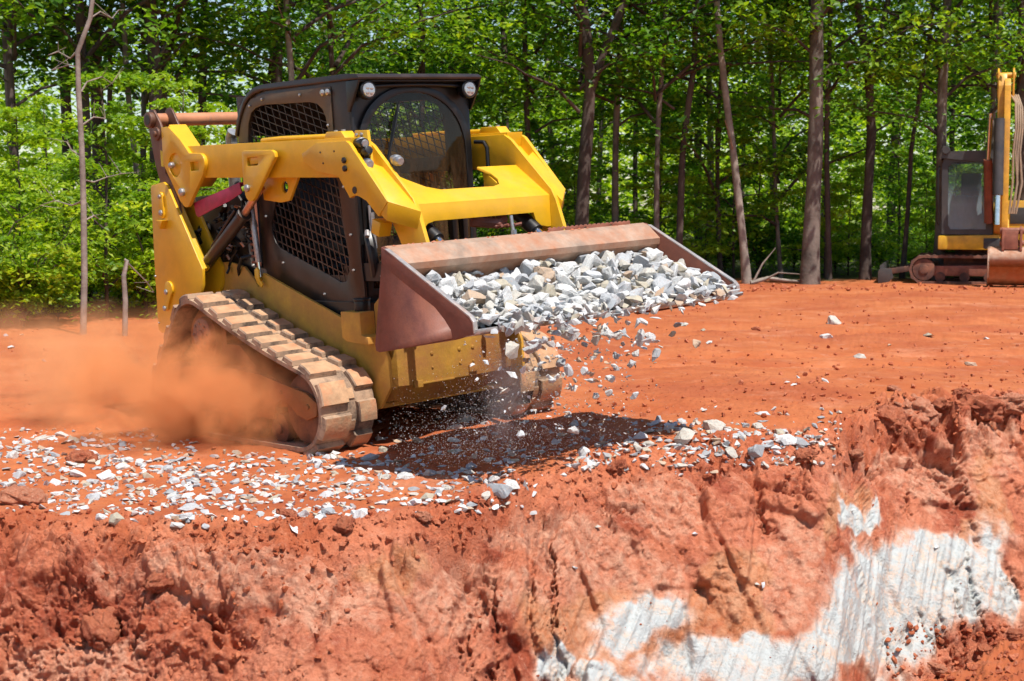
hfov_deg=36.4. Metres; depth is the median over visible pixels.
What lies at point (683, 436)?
stone
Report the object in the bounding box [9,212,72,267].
bush
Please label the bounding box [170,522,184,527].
stone
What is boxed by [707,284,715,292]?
stone
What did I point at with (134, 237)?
bush
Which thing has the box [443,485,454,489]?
stone
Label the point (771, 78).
forest tree
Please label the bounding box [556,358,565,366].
stone
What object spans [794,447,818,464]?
dirt clod
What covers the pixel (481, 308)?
gravel bed
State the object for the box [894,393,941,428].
dirt clod
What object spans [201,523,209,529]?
stone
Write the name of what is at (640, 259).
stone
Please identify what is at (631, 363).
stone
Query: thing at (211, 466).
stone
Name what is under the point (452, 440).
stone
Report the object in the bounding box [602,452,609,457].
stone
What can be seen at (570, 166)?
forest tree
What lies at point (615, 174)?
forest tree
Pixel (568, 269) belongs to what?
stone
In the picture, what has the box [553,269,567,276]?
stone
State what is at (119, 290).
bush
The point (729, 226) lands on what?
sapling
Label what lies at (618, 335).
stone
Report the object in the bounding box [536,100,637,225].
sapling
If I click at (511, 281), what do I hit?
stone
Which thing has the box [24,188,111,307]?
sapling
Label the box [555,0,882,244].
forest tree
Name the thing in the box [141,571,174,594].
dirt clod
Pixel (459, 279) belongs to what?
stone
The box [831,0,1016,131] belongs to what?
forest tree
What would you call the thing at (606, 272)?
stone
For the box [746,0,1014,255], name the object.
forest tree
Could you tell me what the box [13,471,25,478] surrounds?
stone
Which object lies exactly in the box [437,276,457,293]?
stone
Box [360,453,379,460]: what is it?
stone
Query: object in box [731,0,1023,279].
forest tree
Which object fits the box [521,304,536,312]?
stone
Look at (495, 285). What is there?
stone
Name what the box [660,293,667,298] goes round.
stone
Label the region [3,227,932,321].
undergrowth
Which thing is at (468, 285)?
stone
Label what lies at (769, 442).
stone
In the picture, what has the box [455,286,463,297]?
stone
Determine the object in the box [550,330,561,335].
stone
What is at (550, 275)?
stone
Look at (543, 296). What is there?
stone
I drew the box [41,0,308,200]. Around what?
forest tree
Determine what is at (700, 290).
stone
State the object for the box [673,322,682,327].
stone
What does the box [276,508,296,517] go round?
dirt clod
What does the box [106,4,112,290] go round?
forest tree
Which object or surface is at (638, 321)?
stone
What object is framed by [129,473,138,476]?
stone
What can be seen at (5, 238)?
bush
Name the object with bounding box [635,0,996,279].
forest tree
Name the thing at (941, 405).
dirt clod
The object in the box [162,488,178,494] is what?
stone
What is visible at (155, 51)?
forest tree
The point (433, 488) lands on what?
stone
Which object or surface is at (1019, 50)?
forest tree
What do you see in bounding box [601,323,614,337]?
stone
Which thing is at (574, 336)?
stone
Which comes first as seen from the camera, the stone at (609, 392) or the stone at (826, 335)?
the stone at (609, 392)
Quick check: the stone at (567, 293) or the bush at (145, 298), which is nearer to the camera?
the stone at (567, 293)
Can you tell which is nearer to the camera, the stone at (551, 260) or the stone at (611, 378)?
the stone at (611, 378)
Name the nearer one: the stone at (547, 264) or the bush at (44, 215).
the stone at (547, 264)
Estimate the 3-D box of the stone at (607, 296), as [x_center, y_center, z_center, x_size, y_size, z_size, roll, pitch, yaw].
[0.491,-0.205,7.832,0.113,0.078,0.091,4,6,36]
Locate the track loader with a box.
[144,74,741,454]
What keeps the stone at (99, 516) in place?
on the ground
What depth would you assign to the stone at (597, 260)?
8.40 m
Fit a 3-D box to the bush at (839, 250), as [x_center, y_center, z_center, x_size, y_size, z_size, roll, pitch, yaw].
[6.385,-1.829,30.582,2.072,1.383,1.636,0,5,0]
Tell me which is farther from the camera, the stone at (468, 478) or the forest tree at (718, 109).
the forest tree at (718, 109)
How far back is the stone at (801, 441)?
8.31 m
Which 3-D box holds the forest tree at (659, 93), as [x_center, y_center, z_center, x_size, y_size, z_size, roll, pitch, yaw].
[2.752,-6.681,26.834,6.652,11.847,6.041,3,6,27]
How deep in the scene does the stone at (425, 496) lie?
7.01 m
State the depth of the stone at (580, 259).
8.47 m
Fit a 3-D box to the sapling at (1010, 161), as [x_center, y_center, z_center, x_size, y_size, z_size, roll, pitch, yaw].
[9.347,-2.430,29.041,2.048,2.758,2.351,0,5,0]
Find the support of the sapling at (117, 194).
on the ground
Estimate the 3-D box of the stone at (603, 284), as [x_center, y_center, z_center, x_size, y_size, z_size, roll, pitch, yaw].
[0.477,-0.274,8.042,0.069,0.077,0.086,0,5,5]
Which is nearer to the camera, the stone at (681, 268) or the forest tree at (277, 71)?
the stone at (681, 268)
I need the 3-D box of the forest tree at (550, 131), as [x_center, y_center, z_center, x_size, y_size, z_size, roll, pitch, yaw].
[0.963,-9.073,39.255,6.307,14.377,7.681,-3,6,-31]
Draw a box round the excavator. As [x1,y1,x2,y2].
[878,68,1023,285]
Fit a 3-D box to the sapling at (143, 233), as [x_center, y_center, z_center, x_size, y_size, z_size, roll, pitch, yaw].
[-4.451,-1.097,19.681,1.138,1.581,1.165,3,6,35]
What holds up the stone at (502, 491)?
on the ground
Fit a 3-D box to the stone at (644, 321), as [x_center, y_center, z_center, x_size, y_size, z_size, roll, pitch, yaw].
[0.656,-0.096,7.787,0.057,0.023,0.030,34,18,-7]
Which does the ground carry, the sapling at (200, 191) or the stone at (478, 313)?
the sapling at (200, 191)
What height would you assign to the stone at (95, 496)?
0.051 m
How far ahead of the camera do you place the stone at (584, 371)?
7.49 m
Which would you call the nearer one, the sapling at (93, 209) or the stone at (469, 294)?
the stone at (469, 294)
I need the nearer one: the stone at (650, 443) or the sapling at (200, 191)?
the stone at (650, 443)
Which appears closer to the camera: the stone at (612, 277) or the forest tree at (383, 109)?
the stone at (612, 277)
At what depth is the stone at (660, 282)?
8.15 m
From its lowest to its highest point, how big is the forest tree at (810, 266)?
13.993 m
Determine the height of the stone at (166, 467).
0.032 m
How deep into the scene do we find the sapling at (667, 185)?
31.85 m
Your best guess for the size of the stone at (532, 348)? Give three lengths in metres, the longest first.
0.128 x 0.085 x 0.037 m
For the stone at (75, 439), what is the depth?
9.40 m
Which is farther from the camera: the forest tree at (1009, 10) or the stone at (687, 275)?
the forest tree at (1009, 10)
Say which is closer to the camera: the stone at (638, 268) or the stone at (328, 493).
the stone at (328, 493)
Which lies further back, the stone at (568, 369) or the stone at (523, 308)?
the stone at (523, 308)
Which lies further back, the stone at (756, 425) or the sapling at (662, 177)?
the sapling at (662, 177)
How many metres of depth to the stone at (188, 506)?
7.09 m
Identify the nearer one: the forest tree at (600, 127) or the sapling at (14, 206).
the sapling at (14, 206)
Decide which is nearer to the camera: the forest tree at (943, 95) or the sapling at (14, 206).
the sapling at (14, 206)
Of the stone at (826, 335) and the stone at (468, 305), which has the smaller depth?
the stone at (468, 305)
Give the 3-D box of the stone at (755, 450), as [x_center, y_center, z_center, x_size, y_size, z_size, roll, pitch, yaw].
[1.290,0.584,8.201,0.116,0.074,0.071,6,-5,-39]
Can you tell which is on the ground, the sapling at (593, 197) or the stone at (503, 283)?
the sapling at (593, 197)
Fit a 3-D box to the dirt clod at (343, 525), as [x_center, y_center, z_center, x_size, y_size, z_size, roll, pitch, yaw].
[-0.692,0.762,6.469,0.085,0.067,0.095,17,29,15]
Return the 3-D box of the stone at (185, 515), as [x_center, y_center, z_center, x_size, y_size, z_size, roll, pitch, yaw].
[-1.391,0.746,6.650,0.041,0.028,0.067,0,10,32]
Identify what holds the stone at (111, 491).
on the ground
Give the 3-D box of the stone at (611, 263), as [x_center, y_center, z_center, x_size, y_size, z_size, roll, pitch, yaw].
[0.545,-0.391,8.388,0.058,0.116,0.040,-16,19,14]
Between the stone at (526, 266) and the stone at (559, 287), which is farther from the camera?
the stone at (526, 266)
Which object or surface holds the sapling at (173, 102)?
on the ground
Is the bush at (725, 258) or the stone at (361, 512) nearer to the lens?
the stone at (361, 512)
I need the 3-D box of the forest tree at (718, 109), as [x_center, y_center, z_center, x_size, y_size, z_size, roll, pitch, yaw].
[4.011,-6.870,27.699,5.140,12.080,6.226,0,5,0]
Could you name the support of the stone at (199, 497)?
on the ground
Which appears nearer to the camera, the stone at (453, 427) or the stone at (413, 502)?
the stone at (413, 502)
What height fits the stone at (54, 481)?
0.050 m
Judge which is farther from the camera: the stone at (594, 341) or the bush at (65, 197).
the bush at (65, 197)
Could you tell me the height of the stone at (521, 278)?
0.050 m
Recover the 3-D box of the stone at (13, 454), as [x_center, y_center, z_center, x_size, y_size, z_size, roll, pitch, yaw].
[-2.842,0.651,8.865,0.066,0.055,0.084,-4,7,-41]
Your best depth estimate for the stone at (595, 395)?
7.58 m
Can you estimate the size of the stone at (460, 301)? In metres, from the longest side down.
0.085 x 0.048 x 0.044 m
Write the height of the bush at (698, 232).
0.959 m
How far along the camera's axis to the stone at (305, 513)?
6.78 m
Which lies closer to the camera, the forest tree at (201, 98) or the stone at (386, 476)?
the stone at (386, 476)
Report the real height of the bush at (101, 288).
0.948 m
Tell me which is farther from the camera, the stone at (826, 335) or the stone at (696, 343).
the stone at (826, 335)
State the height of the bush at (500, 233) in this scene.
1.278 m
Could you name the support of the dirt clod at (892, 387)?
on the ground
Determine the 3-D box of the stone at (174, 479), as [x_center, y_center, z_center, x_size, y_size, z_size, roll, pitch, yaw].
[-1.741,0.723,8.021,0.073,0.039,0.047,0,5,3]
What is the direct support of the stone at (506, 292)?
on the gravel fill
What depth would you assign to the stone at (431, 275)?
7.73 m
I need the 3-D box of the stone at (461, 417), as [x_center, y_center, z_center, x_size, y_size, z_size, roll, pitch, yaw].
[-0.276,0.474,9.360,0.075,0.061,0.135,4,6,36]
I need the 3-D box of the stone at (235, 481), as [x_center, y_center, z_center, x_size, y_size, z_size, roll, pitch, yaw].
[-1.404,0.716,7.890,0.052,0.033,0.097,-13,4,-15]
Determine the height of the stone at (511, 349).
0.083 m
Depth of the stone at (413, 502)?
6.94 m
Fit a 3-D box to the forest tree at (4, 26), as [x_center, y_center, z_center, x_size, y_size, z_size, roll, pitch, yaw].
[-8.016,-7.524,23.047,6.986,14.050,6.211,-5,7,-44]
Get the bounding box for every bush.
[0,190,105,322]
[0,199,103,299]
[0,202,120,325]
[0,218,113,326]
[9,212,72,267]
[20,234,111,309]
[34,262,97,320]
[53,223,133,302]
[59,211,156,316]
[71,244,119,299]
[76,201,157,316]
[95,244,150,302]
[96,209,146,243]
[476,221,507,235]
[672,231,715,260]
[686,214,782,271]
[696,205,760,265]
[721,199,804,275]
[763,220,823,270]
[780,230,843,270]
[790,212,888,272]
[841,217,901,269]
[845,237,891,270]
[894,233,932,263]
[908,230,933,252]
[926,218,954,251]
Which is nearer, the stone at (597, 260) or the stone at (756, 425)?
the stone at (597, 260)
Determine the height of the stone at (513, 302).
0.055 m
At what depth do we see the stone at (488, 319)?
7.24 m
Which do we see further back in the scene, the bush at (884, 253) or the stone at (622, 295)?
the bush at (884, 253)
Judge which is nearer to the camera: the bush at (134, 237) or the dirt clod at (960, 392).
the dirt clod at (960, 392)
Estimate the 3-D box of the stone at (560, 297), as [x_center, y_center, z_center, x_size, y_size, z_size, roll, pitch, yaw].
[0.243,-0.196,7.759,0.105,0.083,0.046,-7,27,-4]
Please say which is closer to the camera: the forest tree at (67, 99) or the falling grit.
the falling grit
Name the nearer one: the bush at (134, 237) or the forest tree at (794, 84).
the bush at (134, 237)
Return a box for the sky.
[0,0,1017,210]
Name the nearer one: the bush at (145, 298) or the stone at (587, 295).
the stone at (587, 295)
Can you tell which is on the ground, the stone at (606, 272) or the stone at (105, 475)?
the stone at (105, 475)
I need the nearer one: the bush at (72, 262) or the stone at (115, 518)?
the stone at (115, 518)
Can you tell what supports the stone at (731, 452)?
on the ground
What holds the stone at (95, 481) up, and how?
on the ground
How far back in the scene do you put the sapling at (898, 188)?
33.26 m
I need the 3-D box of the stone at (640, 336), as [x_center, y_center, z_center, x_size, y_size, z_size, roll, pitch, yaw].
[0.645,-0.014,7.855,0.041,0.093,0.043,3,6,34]
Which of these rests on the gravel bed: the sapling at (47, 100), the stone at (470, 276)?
the stone at (470, 276)
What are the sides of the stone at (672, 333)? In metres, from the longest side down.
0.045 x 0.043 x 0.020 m
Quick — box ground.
[0,211,1023,680]
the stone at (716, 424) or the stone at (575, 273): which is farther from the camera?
the stone at (716, 424)
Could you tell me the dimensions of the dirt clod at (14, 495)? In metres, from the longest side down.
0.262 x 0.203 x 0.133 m
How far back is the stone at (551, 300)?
7.64 m
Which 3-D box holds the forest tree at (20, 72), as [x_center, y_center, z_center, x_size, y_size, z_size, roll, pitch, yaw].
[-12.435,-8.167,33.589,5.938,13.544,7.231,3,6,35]
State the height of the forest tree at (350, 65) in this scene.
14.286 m
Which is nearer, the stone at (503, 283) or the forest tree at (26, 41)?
the stone at (503, 283)
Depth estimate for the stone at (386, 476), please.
7.68 m
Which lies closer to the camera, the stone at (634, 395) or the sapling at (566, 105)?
the stone at (634, 395)
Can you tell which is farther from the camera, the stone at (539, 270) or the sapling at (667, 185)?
the sapling at (667, 185)
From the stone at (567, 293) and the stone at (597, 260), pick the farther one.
the stone at (597, 260)
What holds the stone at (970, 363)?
on the ground
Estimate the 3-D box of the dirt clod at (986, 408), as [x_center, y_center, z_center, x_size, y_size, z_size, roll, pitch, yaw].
[2.940,0.440,9.801,0.344,0.205,0.277,6,8,40]
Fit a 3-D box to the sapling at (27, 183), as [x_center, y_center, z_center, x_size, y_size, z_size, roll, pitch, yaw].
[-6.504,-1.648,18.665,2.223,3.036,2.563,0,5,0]
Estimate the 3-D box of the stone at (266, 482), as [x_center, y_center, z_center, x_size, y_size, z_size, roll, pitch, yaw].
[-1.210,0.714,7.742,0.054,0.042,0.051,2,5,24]
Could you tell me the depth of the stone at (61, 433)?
9.84 m
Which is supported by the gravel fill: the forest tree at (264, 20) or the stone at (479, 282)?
the stone at (479, 282)
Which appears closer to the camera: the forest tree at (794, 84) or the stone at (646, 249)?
the stone at (646, 249)
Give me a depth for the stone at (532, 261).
8.22 m
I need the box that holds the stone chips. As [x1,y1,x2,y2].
[0,333,989,587]
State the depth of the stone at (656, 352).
7.96 m
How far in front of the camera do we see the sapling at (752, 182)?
32.05 m
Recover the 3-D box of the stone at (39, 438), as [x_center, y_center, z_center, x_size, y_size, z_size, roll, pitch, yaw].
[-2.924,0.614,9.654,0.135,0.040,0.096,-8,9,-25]
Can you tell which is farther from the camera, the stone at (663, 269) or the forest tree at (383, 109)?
the forest tree at (383, 109)
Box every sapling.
[0,94,130,305]
[0,107,123,288]
[0,113,55,244]
[0,145,61,232]
[0,184,44,240]
[6,70,158,317]
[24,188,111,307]
[40,0,135,334]
[56,116,159,307]
[68,196,113,299]
[94,70,243,258]
[97,203,154,278]
[198,181,225,194]
[205,129,286,189]
[224,69,313,183]
[349,47,480,233]
[425,60,520,237]
[477,116,611,232]
[500,214,531,234]
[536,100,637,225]
[546,143,609,226]
[589,56,736,238]
[609,122,728,254]
[663,111,802,277]
[674,176,750,264]
[704,118,805,269]
[755,135,854,243]
[755,143,864,277]
[794,152,908,274]
[802,84,959,265]
[872,172,935,257]
[875,118,983,238]
[909,164,983,276]
[917,109,1014,250]
[974,135,1014,199]
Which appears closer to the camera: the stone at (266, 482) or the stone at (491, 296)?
the stone at (491, 296)
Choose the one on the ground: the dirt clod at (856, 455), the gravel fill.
the dirt clod at (856, 455)
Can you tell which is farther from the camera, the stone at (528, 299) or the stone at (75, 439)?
the stone at (75, 439)
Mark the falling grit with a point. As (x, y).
(556, 392)
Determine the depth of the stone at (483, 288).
7.63 m
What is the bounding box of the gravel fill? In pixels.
[431,251,742,409]
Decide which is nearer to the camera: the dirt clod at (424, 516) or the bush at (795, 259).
the dirt clod at (424, 516)
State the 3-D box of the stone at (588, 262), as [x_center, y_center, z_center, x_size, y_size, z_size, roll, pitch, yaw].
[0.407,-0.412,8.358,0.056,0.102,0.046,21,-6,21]
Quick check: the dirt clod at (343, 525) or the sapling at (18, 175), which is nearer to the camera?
the dirt clod at (343, 525)
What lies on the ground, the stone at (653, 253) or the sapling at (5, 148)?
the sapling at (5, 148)
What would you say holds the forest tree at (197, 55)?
on the ground
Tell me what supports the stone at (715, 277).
on the gravel bed
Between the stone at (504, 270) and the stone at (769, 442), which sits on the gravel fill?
the stone at (504, 270)
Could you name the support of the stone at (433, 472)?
on the ground
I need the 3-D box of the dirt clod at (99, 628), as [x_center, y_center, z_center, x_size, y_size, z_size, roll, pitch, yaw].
[-1.712,1.212,6.525,0.170,0.142,0.244,-22,34,-19]
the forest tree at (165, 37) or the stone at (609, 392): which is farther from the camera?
the forest tree at (165, 37)
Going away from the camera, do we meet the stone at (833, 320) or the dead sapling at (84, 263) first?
the dead sapling at (84, 263)
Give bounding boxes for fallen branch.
[750,248,798,283]
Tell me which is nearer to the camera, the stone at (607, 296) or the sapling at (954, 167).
the stone at (607, 296)
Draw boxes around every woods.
[0,0,1017,243]
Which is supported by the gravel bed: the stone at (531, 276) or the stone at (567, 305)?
the stone at (531, 276)
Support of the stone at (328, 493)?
on the ground
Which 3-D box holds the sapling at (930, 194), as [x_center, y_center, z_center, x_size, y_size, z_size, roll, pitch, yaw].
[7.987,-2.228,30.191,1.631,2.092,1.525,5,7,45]
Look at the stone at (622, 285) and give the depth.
8.00 m
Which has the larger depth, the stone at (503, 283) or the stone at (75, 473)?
the stone at (75, 473)
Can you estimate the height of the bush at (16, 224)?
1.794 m
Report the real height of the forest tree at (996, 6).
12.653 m
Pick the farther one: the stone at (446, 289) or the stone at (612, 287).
the stone at (612, 287)
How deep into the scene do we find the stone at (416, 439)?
8.71 m
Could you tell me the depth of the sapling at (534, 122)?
30.41 m
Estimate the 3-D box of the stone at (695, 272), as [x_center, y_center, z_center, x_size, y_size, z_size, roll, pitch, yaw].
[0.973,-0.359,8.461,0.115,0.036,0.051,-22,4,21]
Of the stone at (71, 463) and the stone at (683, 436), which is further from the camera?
the stone at (71, 463)
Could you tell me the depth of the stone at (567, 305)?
7.60 m
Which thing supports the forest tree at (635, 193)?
on the ground
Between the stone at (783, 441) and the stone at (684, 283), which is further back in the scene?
the stone at (783, 441)
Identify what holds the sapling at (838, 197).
on the ground
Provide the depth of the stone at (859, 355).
13.46 m
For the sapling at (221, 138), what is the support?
on the ground
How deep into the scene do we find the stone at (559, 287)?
7.87 m
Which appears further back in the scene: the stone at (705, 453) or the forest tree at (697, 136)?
the forest tree at (697, 136)
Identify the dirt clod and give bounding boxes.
[0,484,48,505]
[65,449,97,464]
[80,606,121,650]
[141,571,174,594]
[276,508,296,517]
[333,515,354,534]
[416,510,432,522]
[606,459,628,474]
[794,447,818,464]
[848,449,863,461]
[874,404,907,429]
[886,385,901,390]
[889,427,907,438]
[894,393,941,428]
[927,662,947,675]
[931,397,951,413]
[952,387,970,399]
[957,394,1006,422]
[974,643,992,656]
[993,392,1023,416]
[1005,628,1023,640]
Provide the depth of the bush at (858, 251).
29.44 m
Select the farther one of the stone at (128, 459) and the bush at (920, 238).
the bush at (920, 238)
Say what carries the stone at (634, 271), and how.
on the gravel fill
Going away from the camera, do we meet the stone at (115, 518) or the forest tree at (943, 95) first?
the stone at (115, 518)
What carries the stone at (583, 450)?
on the ground
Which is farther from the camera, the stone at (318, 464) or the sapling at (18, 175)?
the sapling at (18, 175)
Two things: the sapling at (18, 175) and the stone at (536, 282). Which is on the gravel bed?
the stone at (536, 282)
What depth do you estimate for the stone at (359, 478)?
7.70 m
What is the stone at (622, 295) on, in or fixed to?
on the gravel fill
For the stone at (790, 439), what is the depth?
8.32 m
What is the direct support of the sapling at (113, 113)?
on the ground
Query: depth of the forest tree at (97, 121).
25.07 m
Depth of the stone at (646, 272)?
8.30 m
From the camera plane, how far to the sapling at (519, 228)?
28.18 m
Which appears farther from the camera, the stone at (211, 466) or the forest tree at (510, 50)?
the forest tree at (510, 50)
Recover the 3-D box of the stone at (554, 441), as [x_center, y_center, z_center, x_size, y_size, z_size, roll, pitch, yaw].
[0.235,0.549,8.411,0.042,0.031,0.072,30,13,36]
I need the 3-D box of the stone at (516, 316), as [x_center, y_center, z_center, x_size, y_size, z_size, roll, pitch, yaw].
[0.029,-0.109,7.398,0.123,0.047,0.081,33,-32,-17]
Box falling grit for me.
[379,337,720,480]
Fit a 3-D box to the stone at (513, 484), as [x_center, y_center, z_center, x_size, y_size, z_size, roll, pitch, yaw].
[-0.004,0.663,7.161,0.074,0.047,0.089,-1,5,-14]
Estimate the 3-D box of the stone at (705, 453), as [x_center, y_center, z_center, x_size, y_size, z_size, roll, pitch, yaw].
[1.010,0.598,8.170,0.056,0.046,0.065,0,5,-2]
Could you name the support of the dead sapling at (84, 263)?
on the ground
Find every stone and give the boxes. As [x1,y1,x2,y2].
[6,450,18,458]
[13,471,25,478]
[31,435,51,440]
[50,478,61,485]
[51,491,63,495]
[55,431,68,436]
[59,467,69,472]
[66,461,76,465]
[68,436,78,441]
[69,469,85,476]
[85,493,99,499]
[86,479,99,484]
[95,513,107,520]
[96,471,115,479]
[102,489,113,493]
[109,512,123,525]
[115,463,129,469]
[124,457,133,461]
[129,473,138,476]
[135,458,143,462]
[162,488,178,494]
[163,465,173,470]
[167,477,179,483]
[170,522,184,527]
[177,502,204,511]
[179,471,194,476]
[179,512,192,519]
[195,495,209,500]
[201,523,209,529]
[205,464,219,468]
[211,487,221,493]
[229,478,239,484]
[248,497,257,503]
[262,480,272,484]
[297,509,309,516]
[314,461,321,467]
[319,490,333,496]
[321,507,334,514]
[333,465,344,468]
[353,508,367,518]
[354,476,365,481]
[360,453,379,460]
[378,446,387,451]
[381,473,390,478]
[396,472,414,479]
[408,486,419,490]
[409,499,421,505]
[412,437,423,442]
[420,492,434,500]
[425,270,440,283]
[425,469,436,475]
[430,487,444,490]
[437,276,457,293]
[440,285,452,295]
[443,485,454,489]
[446,424,463,429]
[448,272,465,279]
[448,437,459,441]
[454,271,466,292]
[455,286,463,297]
[456,298,464,305]
[456,414,474,421]
[461,289,485,303]
[462,299,475,311]
[462,475,475,481]
[463,279,473,289]
[464,272,476,281]
[469,310,482,316]
[472,279,486,295]
[475,284,493,293]
[476,276,495,282]
[478,314,500,325]
[481,490,490,499]
[483,300,501,313]
[485,290,495,302]
[486,483,512,498]
[487,280,500,290]
[488,272,499,278]
[488,475,499,482]
[495,279,512,290]
[499,267,509,273]
[499,312,512,318]
[501,286,511,302]
[502,277,520,291]
[503,300,517,307]
[503,479,519,488]
[505,302,520,309]
[505,341,518,358]
[509,309,525,321]
[511,268,526,284]
[511,289,521,300]
[515,273,528,282]
[515,294,535,308]
[516,430,524,437]
[519,285,534,293]
[520,259,532,276]
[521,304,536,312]
[522,342,541,353]
[525,272,537,282]
[527,275,544,292]
[529,259,540,272]
[533,266,552,274]
[533,292,548,304]
[540,261,551,267]
[540,283,556,296]
[542,271,555,283]
[542,336,547,343]
[545,258,555,263]
[546,296,559,305]
[548,378,555,382]
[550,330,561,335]
[551,438,560,444]
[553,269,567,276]
[555,283,578,294]
[556,274,575,288]
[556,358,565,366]
[557,294,568,300]
[557,320,580,340]
[558,263,573,274]
[562,261,576,270]
[562,289,574,297]
[563,303,582,314]
[563,363,573,376]
[565,296,586,305]
[567,426,578,433]
[570,420,578,426]
[571,267,580,286]
[575,254,589,263]
[575,276,591,284]
[578,290,589,295]
[578,446,589,455]
[580,254,593,269]
[580,266,589,275]
[580,367,587,375]
[582,270,601,278]
[582,282,596,290]
[582,293,595,301]
[588,287,606,298]
[590,253,604,266]
[591,332,601,345]
[592,393,599,398]
[596,265,605,273]
[600,280,608,288]
[600,292,620,306]
[601,250,615,265]
[601,266,612,279]
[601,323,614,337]
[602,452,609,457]
[605,280,618,293]
[605,375,614,382]
[605,389,612,396]
[608,258,619,274]
[608,274,616,280]
[613,331,621,339]
[615,253,631,269]
[616,291,628,298]
[617,281,631,292]
[619,259,630,267]
[622,271,632,277]
[624,287,643,307]
[627,360,635,367]
[628,263,642,277]
[629,268,635,278]
[630,392,638,399]
[632,349,638,356]
[633,255,648,267]
[633,431,647,438]
[633,443,642,451]
[634,318,640,328]
[635,280,648,289]
[635,329,644,346]
[638,247,653,254]
[639,267,656,276]
[640,318,647,325]
[643,440,654,446]
[644,291,655,297]
[645,332,655,340]
[646,248,663,261]
[646,262,659,267]
[646,278,652,286]
[652,276,671,292]
[652,348,660,361]
[653,273,665,278]
[658,265,673,278]
[659,258,672,267]
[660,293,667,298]
[663,425,673,429]
[664,285,677,296]
[668,331,675,336]
[671,262,686,271]
[671,263,677,276]
[671,276,682,285]
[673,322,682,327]
[674,427,694,444]
[675,278,690,290]
[678,272,703,288]
[688,270,700,275]
[693,286,706,295]
[693,339,700,347]
[700,273,712,279]
[702,449,709,457]
[703,419,725,430]
[705,271,720,281]
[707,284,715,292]
[725,446,737,457]
[747,444,764,457]
[752,422,763,428]
[755,411,769,414]
[762,440,774,446]
[774,429,785,434]
[774,434,796,444]
[780,439,786,444]
[795,437,809,445]
[819,333,832,338]
[827,315,840,324]
[853,353,865,358]
[964,362,976,365]
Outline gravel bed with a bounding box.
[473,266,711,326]
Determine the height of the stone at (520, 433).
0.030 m
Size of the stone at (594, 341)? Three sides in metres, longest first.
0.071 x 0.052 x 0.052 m
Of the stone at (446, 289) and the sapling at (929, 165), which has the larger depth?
the sapling at (929, 165)
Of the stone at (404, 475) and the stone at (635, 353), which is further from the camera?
the stone at (635, 353)
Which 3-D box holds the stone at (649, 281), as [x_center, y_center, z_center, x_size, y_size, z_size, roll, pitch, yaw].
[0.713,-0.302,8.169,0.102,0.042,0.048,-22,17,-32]
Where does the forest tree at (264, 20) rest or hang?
on the ground
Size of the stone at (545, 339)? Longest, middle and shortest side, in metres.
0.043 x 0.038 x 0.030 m
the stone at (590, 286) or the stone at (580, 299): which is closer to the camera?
the stone at (580, 299)
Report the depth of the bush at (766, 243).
29.37 m
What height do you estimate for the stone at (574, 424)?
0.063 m
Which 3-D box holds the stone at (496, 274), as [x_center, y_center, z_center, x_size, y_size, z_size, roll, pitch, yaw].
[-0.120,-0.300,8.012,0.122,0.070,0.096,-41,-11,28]
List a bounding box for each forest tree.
[0,0,117,189]
[0,0,146,206]
[0,0,249,297]
[0,0,271,216]
[0,0,287,241]
[0,0,319,215]
[0,1,252,228]
[0,4,88,94]
[0,12,127,76]
[1,0,315,126]
[28,0,310,191]
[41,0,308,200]
[73,0,473,135]
[104,0,389,136]
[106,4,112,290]
[130,0,532,94]
[188,0,521,93]
[194,0,475,123]
[283,0,459,115]
[283,0,554,181]
[308,0,583,235]
[353,0,590,109]
[370,0,662,222]
[405,0,642,234]
[411,0,786,227]
[435,0,650,164]
[437,0,738,222]
[477,0,692,223]
[486,0,755,215]
[491,0,834,228]
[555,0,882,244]
[574,1,808,264]
[603,0,883,271]
[610,0,875,265]
[627,0,787,245]
[633,0,859,254]
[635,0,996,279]
[654,0,953,277]
[681,0,940,284]
[713,0,751,283]
[728,0,926,236]
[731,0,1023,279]
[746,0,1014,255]
[768,0,1023,279]
[804,0,1023,200]
[808,0,1017,249]
[825,0,1017,198]
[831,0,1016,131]
[856,0,1023,199]
[891,0,934,278]
[930,2,1017,66]
[955,0,1017,122]
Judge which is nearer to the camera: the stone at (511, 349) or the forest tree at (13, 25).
the stone at (511, 349)
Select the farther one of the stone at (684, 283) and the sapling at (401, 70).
the sapling at (401, 70)
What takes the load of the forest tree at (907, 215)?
on the ground
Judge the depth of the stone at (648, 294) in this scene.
8.02 m
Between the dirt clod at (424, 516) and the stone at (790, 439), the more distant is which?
the stone at (790, 439)
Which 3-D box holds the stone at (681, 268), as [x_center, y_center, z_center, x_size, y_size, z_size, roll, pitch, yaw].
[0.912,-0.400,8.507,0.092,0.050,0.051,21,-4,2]
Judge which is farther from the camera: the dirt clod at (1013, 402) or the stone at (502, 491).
the dirt clod at (1013, 402)
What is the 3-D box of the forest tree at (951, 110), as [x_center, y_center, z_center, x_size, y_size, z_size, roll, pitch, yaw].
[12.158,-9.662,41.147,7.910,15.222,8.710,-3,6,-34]

